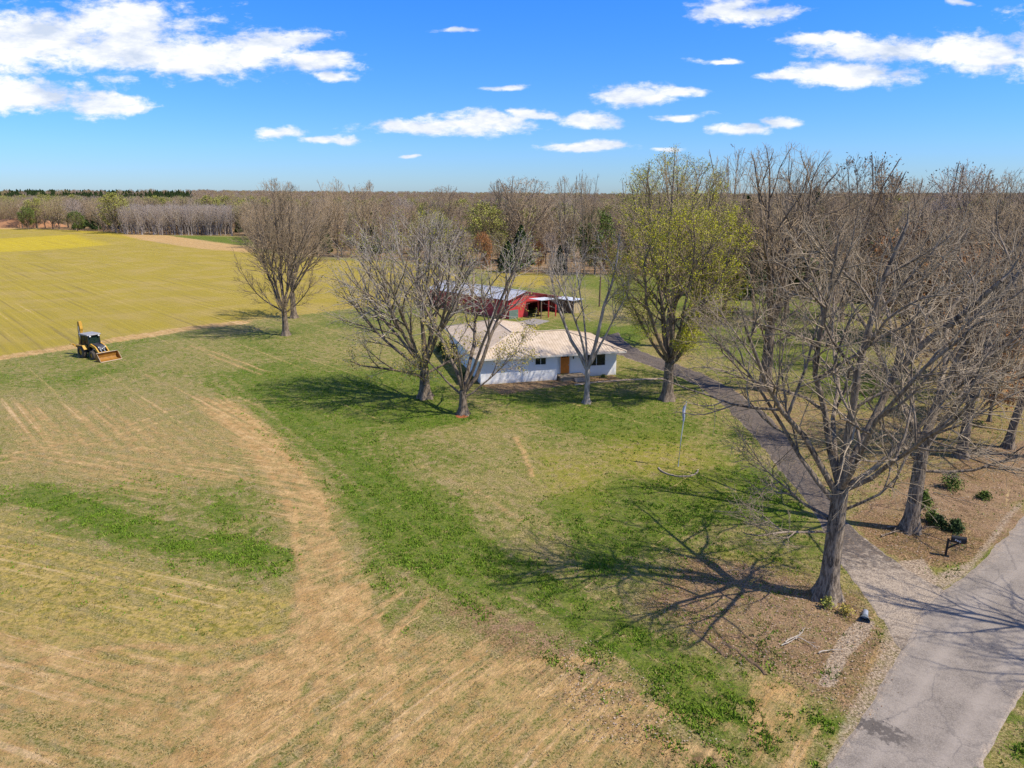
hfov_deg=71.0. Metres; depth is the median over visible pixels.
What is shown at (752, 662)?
dirt ridge
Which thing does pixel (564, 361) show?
door
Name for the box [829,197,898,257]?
woodland tree
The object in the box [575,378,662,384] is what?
path
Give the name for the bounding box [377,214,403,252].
woodland tree
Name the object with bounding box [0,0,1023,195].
sky
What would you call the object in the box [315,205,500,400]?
elm tree
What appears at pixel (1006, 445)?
lawn tree
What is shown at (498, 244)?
woodland tree
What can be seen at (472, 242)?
woodland tree
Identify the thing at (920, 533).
fallen branch
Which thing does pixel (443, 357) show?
evergreen shrub
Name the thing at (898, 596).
driveway
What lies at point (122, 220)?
young tree
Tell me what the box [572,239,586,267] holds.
woodland tree
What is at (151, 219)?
young tree
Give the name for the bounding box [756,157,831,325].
woodland tree
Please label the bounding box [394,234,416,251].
thicket shrub
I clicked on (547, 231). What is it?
woodland tree
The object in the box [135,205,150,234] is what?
young tree
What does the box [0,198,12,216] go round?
woodland tree
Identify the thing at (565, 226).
woodland tree
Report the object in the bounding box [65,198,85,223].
woodland tree
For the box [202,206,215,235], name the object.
young tree
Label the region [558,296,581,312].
shed
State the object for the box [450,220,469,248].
woodland tree
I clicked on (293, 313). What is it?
hackberry tree
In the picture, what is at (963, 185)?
lawn tree
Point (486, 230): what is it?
woodland tree
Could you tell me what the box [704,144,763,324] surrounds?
woodland tree
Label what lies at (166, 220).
young tree
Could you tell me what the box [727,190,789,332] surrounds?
lawn tree
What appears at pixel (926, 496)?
evergreen shrub
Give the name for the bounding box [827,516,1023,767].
road
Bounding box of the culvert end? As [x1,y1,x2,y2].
[859,609,869,622]
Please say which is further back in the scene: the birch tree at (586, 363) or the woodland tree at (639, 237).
the woodland tree at (639, 237)
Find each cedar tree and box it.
[71,212,85,229]
[90,210,101,229]
[234,220,243,231]
[320,224,332,252]
[359,229,366,251]
[363,224,381,253]
[496,241,520,271]
[513,225,535,265]
[554,245,567,270]
[685,224,726,291]
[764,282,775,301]
[847,197,908,299]
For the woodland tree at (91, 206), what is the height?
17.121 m
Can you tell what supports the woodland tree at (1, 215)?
on the ground at (170, 292)
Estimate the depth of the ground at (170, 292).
40.17 m
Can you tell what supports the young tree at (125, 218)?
on the ground at (170, 292)
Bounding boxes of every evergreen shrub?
[435,341,445,353]
[438,343,457,360]
[819,596,834,610]
[835,603,855,623]
[921,489,935,509]
[921,508,938,525]
[929,514,948,530]
[934,469,968,493]
[943,518,965,535]
[975,489,992,501]
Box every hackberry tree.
[228,177,332,335]
[259,190,342,318]
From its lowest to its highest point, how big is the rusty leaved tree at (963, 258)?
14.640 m
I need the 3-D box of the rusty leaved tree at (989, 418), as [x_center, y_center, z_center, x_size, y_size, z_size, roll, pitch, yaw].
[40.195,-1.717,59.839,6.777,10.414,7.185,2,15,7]
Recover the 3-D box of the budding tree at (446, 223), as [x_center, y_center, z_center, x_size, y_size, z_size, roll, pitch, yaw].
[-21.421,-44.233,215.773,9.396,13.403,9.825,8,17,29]
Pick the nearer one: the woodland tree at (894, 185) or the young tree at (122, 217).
the woodland tree at (894, 185)
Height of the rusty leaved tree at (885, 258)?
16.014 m
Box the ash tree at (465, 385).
[402,223,548,415]
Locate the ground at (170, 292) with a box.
[0,196,1023,767]
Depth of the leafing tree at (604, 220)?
171.66 m
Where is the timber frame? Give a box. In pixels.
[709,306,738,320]
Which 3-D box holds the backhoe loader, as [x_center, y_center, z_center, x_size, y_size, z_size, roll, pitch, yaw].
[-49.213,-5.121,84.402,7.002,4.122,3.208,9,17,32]
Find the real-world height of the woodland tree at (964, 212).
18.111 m
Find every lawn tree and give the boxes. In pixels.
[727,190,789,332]
[762,180,822,313]
[799,181,893,346]
[857,175,972,370]
[881,193,1023,459]
[903,171,1020,339]
[919,167,1023,400]
[973,202,1023,449]
[998,240,1023,409]
[1000,213,1023,264]
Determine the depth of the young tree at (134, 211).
352.71 m
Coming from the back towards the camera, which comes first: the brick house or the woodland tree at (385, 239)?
the woodland tree at (385, 239)
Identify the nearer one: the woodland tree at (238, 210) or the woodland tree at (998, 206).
the woodland tree at (998, 206)
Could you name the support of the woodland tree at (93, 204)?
on the ground at (170, 292)
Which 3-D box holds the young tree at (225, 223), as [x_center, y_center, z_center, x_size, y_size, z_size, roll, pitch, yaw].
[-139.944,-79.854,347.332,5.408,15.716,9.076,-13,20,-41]
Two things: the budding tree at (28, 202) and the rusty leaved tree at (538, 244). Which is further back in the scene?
the budding tree at (28, 202)
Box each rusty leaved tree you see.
[474,231,492,273]
[533,238,543,271]
[857,221,980,337]
[912,241,1023,377]
[945,305,1023,421]
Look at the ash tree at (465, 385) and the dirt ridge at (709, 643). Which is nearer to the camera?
the dirt ridge at (709, 643)
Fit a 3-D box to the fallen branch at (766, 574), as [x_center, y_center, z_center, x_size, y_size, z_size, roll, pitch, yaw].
[12.754,9.541,35.925,1.975,0.219,0.659,-4,15,-16]
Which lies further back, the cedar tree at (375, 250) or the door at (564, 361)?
the cedar tree at (375, 250)
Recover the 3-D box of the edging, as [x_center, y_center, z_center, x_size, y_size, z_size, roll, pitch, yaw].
[11.508,6.093,49.484,2.792,0.098,1.501,2,15,8]
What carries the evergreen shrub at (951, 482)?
on the ground at (170, 292)
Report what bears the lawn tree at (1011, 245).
on the ground at (170, 292)
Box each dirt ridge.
[690,628,728,657]
[722,641,767,674]
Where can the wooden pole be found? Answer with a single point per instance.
(600, 287)
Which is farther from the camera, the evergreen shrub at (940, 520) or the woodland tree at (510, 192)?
the woodland tree at (510, 192)
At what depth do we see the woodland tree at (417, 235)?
212.22 m
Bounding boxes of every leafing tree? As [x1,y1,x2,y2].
[17,206,34,228]
[65,211,84,230]
[576,207,618,273]
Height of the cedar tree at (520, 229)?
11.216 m
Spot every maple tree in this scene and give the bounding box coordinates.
[601,152,744,344]
[604,143,760,401]
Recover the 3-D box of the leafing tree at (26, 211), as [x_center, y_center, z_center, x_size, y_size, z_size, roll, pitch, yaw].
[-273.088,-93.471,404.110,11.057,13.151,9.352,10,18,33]
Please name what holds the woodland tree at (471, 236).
on the ground at (170, 292)
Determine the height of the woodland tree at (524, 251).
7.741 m
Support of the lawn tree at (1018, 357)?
on the ground at (170, 292)
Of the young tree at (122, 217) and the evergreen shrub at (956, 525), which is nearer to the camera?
the evergreen shrub at (956, 525)
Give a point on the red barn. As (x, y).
(535, 302)
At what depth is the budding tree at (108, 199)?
360.79 m
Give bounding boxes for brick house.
[444,319,626,384]
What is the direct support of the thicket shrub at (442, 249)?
on the ground at (170, 292)
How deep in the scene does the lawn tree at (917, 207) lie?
74.64 m
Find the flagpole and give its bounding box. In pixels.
[678,403,686,466]
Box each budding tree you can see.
[21,197,45,228]
[94,191,129,232]
[426,215,452,247]
[562,237,580,263]
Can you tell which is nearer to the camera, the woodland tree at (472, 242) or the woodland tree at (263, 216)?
the woodland tree at (472, 242)
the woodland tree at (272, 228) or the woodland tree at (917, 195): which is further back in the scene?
the woodland tree at (272, 228)
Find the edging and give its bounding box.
[658,467,698,476]
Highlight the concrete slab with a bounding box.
[520,318,548,325]
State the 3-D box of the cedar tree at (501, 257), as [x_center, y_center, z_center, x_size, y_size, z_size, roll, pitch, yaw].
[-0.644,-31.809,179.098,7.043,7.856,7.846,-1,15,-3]
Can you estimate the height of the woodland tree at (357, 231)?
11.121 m
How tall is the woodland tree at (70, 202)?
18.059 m
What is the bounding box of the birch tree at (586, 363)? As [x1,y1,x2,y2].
[540,227,638,404]
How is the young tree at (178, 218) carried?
on the ground at (170, 292)
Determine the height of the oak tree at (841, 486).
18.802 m
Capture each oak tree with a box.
[660,194,1023,606]
[696,142,868,391]
[789,183,1023,535]
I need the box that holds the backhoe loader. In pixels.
[71,321,121,362]
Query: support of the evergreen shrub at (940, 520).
on the ground at (170, 292)
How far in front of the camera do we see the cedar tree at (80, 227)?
400.58 m
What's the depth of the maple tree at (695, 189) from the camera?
85.34 m
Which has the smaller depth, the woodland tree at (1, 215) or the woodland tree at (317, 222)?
the woodland tree at (317, 222)
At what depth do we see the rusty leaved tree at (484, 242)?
172.97 m
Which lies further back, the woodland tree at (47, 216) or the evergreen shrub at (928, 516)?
the woodland tree at (47, 216)
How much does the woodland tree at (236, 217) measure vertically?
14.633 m
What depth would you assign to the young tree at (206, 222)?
344.72 m
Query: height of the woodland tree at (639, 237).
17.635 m
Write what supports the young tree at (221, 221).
on the ground at (170, 292)
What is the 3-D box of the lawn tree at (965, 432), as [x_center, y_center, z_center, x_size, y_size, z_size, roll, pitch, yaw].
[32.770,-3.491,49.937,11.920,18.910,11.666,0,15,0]
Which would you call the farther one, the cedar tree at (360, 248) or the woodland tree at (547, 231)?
the cedar tree at (360, 248)
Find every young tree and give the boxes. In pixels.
[116,206,128,233]
[117,206,126,232]
[119,206,130,233]
[130,205,136,233]
[132,206,145,233]
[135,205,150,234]
[145,203,158,234]
[150,205,164,234]
[151,206,163,234]
[160,207,168,234]
[167,207,177,234]
[173,208,187,234]
[174,205,184,234]
[179,206,192,234]
[198,205,208,234]
[201,207,210,234]
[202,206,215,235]
[211,207,221,234]
[213,208,225,235]
[220,204,227,234]
[224,206,234,235]
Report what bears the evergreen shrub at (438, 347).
on the ground at (170, 292)
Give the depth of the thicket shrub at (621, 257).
185.11 m
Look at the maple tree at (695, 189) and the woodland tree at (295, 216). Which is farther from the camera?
the woodland tree at (295, 216)
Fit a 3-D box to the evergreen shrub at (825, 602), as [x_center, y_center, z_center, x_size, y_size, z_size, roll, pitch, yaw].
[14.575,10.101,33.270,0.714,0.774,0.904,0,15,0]
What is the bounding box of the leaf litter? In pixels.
[435,385,1023,743]
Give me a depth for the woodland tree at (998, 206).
86.48 m
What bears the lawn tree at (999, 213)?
on the ground at (170, 292)
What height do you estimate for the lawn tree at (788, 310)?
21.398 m
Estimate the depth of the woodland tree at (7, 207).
457.94 m
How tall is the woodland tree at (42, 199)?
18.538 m
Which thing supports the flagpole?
on the ground at (170, 292)
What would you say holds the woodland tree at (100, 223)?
on the ground at (170, 292)
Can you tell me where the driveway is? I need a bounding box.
[600,333,942,649]
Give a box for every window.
[535,357,545,364]
[588,354,605,365]
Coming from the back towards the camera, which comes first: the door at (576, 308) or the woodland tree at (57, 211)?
the woodland tree at (57, 211)
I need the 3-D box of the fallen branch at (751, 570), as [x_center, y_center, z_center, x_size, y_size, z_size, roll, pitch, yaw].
[12.079,9.392,36.493,2.227,0.219,1.034,0,15,0]
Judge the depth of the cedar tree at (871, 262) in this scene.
126.42 m
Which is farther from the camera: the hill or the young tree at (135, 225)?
the hill
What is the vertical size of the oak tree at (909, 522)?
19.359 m
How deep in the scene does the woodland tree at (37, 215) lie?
422.83 m
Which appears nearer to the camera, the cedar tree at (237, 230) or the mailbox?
the mailbox
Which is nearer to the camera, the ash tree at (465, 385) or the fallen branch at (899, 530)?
the fallen branch at (899, 530)
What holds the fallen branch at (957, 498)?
on the ground at (170, 292)
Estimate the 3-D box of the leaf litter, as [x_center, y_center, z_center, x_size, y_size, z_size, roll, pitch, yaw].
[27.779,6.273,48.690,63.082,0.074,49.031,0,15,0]
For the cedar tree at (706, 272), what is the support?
on the ground at (170, 292)
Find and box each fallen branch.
[728,564,771,573]
[753,568,779,581]
[881,520,930,536]
[887,525,931,534]
[933,492,982,506]
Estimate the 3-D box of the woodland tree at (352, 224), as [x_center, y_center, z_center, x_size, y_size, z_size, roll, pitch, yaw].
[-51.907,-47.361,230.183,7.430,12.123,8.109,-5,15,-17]
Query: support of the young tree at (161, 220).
on the ground at (170, 292)
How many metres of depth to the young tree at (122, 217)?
355.85 m
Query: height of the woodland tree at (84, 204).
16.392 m
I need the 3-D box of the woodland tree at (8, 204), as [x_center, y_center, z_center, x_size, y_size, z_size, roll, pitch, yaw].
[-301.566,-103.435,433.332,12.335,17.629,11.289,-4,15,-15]
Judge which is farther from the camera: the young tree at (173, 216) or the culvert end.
the young tree at (173, 216)
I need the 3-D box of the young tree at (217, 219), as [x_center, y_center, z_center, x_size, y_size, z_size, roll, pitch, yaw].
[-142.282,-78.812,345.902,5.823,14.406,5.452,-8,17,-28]
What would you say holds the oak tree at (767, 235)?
on the ground at (170, 292)
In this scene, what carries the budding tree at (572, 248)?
on the ground at (170, 292)
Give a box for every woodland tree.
[0,196,12,218]
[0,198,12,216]
[0,202,7,218]
[1,198,18,219]
[8,199,25,227]
[23,200,45,227]
[29,198,44,223]
[33,197,48,227]
[38,200,61,228]
[46,198,67,229]
[46,204,60,228]
[52,195,78,227]
[59,198,87,229]
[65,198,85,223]
[78,201,99,223]
[85,197,101,217]
[86,200,103,230]
[92,201,109,231]
[232,200,248,222]
[232,205,241,233]
[240,211,266,243]
[251,206,270,243]
[266,210,279,244]
[279,207,307,250]
[307,208,334,242]
[332,222,350,256]
[340,217,359,254]
[347,219,366,243]
[374,221,396,257]
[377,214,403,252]
[406,218,425,250]
[406,221,429,249]
[422,213,444,247]
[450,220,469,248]
[453,231,474,265]
[454,215,486,258]
[470,213,495,250]
[481,235,496,267]
[487,175,561,247]
[490,230,507,258]
[516,239,531,265]
[531,213,557,263]
[541,231,563,268]
[548,176,587,272]
[571,170,601,275]
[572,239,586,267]
[594,228,617,270]
[607,206,642,261]
[616,205,660,275]
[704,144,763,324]
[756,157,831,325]
[792,152,917,321]
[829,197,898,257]
[848,170,936,316]
[939,202,986,242]
[955,169,1023,270]
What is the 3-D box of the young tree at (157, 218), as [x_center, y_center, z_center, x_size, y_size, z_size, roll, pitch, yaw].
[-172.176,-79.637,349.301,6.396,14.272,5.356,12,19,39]
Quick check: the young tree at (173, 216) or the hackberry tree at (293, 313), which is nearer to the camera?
the hackberry tree at (293, 313)
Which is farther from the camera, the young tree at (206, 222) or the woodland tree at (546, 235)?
the young tree at (206, 222)
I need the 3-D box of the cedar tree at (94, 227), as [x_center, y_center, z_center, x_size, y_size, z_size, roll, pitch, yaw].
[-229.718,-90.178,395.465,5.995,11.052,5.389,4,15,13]
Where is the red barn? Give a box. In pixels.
[428,280,561,318]
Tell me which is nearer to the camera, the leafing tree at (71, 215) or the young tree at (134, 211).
the young tree at (134, 211)
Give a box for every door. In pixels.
[559,356,569,373]
[575,302,578,312]
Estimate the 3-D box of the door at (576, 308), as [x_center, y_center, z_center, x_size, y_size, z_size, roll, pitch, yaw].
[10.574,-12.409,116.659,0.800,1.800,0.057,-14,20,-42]
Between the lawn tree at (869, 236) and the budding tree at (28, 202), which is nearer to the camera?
the lawn tree at (869, 236)
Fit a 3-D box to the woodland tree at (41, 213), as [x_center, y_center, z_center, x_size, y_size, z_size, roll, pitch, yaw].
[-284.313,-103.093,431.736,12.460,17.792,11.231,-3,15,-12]
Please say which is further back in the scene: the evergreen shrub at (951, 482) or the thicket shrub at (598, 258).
the thicket shrub at (598, 258)
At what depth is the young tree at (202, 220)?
348.12 m
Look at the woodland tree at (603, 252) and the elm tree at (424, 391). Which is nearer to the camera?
the elm tree at (424, 391)
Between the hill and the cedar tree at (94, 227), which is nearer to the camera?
the cedar tree at (94, 227)
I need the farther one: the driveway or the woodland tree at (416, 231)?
the woodland tree at (416, 231)
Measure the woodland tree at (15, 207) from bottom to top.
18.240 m
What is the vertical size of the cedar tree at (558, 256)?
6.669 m
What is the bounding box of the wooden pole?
[598,266,601,306]
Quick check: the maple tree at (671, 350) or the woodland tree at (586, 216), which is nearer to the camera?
the maple tree at (671, 350)
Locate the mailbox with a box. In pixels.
[944,534,966,555]
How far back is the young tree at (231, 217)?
341.15 m
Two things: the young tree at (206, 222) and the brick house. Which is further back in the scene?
the young tree at (206, 222)
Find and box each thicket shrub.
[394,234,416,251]
[433,241,457,259]
[589,252,604,265]
[604,246,631,268]
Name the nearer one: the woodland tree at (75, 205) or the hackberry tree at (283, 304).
the hackberry tree at (283, 304)
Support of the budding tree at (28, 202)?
on the ground at (170, 292)
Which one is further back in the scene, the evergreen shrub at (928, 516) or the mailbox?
the evergreen shrub at (928, 516)
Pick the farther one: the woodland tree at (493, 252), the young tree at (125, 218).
the young tree at (125, 218)
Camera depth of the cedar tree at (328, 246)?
235.81 m
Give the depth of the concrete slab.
108.58 m
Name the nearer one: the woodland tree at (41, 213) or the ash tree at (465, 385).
the ash tree at (465, 385)
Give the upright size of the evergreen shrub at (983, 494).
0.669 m
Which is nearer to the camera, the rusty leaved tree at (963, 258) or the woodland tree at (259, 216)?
the rusty leaved tree at (963, 258)
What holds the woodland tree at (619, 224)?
on the ground at (170, 292)
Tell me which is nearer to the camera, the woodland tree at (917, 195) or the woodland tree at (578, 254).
the woodland tree at (917, 195)
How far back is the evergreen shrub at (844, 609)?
32.65 m
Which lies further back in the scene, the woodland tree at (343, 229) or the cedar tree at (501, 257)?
the woodland tree at (343, 229)
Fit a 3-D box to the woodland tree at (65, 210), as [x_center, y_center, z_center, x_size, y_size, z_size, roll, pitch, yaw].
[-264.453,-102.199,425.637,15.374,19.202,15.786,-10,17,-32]
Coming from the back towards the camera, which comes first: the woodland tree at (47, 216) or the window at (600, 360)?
the woodland tree at (47, 216)
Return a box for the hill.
[0,218,67,227]
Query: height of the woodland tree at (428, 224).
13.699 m
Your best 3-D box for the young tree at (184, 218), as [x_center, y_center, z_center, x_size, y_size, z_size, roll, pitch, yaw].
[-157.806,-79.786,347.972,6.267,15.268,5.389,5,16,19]

